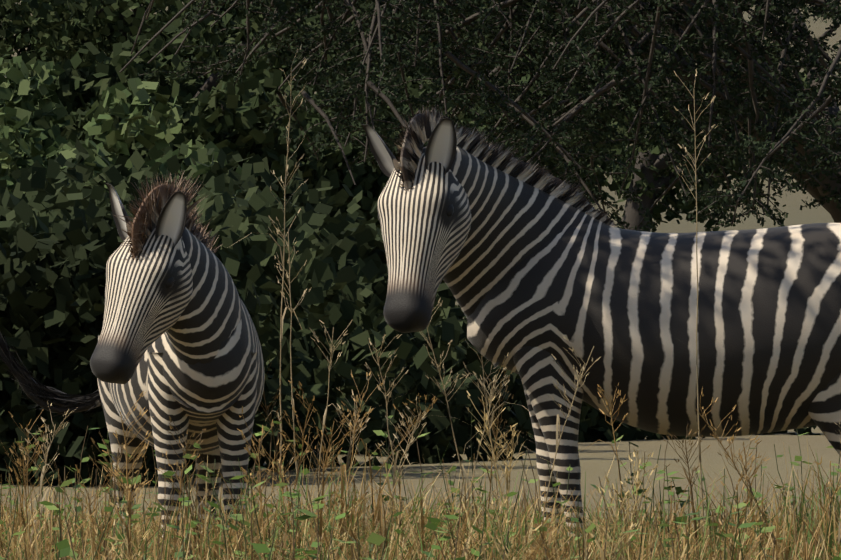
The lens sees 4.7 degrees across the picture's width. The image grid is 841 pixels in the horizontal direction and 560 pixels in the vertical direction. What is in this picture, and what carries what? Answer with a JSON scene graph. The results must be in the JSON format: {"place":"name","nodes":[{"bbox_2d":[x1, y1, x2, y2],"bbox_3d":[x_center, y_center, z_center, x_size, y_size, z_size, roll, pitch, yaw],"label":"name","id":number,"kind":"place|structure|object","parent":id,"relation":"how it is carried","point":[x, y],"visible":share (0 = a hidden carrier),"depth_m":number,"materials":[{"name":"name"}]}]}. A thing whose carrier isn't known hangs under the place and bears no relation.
{"place":"outdoors","nodes":[
{"label":"outdoors","id":0,"kind":"place"},
{"bbox_2d":[0,0,840,535],"bbox_3d":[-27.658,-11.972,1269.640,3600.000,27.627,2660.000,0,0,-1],"label":"ground","id":1,"kind":"structure","parent":0,"point":[598,460],"depth_m":94.18,"materials":[{"name":"beige soil"}]},
{"bbox_2d":[0,168,264,551],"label":"zebra","id":2,"kind":"object","parent":1,"relation":"on","point":[179,341],"visible":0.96,"depth_m":33.68},
{"bbox_2d":[0,0,840,486],"bbox_3d":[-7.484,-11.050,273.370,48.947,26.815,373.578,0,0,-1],"label":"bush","id":3,"kind":"object","parent":1,"relation":"on","point":[82,120],"depth_m":103.21,"materials":[{"name":"green plant"}]},
{"bbox_2d":[0,439,840,559],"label":"grass field","id":4,"kind":"structure","parent":1,"relation":"on","point":[798,532],"depth_m":32.38,"materials":[{"name":"plant"}]},
{"bbox_2d":[0,412,840,559],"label":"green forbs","id":5,"kind":"object","parent":1,"relation":"on","point":[64,548],"visible":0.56,"depth_m":30.41,"materials":[{"name":"green plant"}]},
{"bbox_2d":[1,44,840,559],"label":"weeds","id":6,"kind":"object","parent":1,"relation":"on","point":[117,472],"depth_m":32.39,"materials":[{"name":"brown plant"}]},
{"bbox_2d":[361,104,840,549],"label":"zebra","id":7,"kind":"object","parent":1,"relation":"on","point":[531,265],"visible":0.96,"depth_m":34.71},
{"bbox_2d":[119,0,840,231],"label":"acacia","id":8,"kind":"object","parent":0,"point":[582,122],"depth_m":45.07,"materials":[{"name":"green plant"}]}
]}

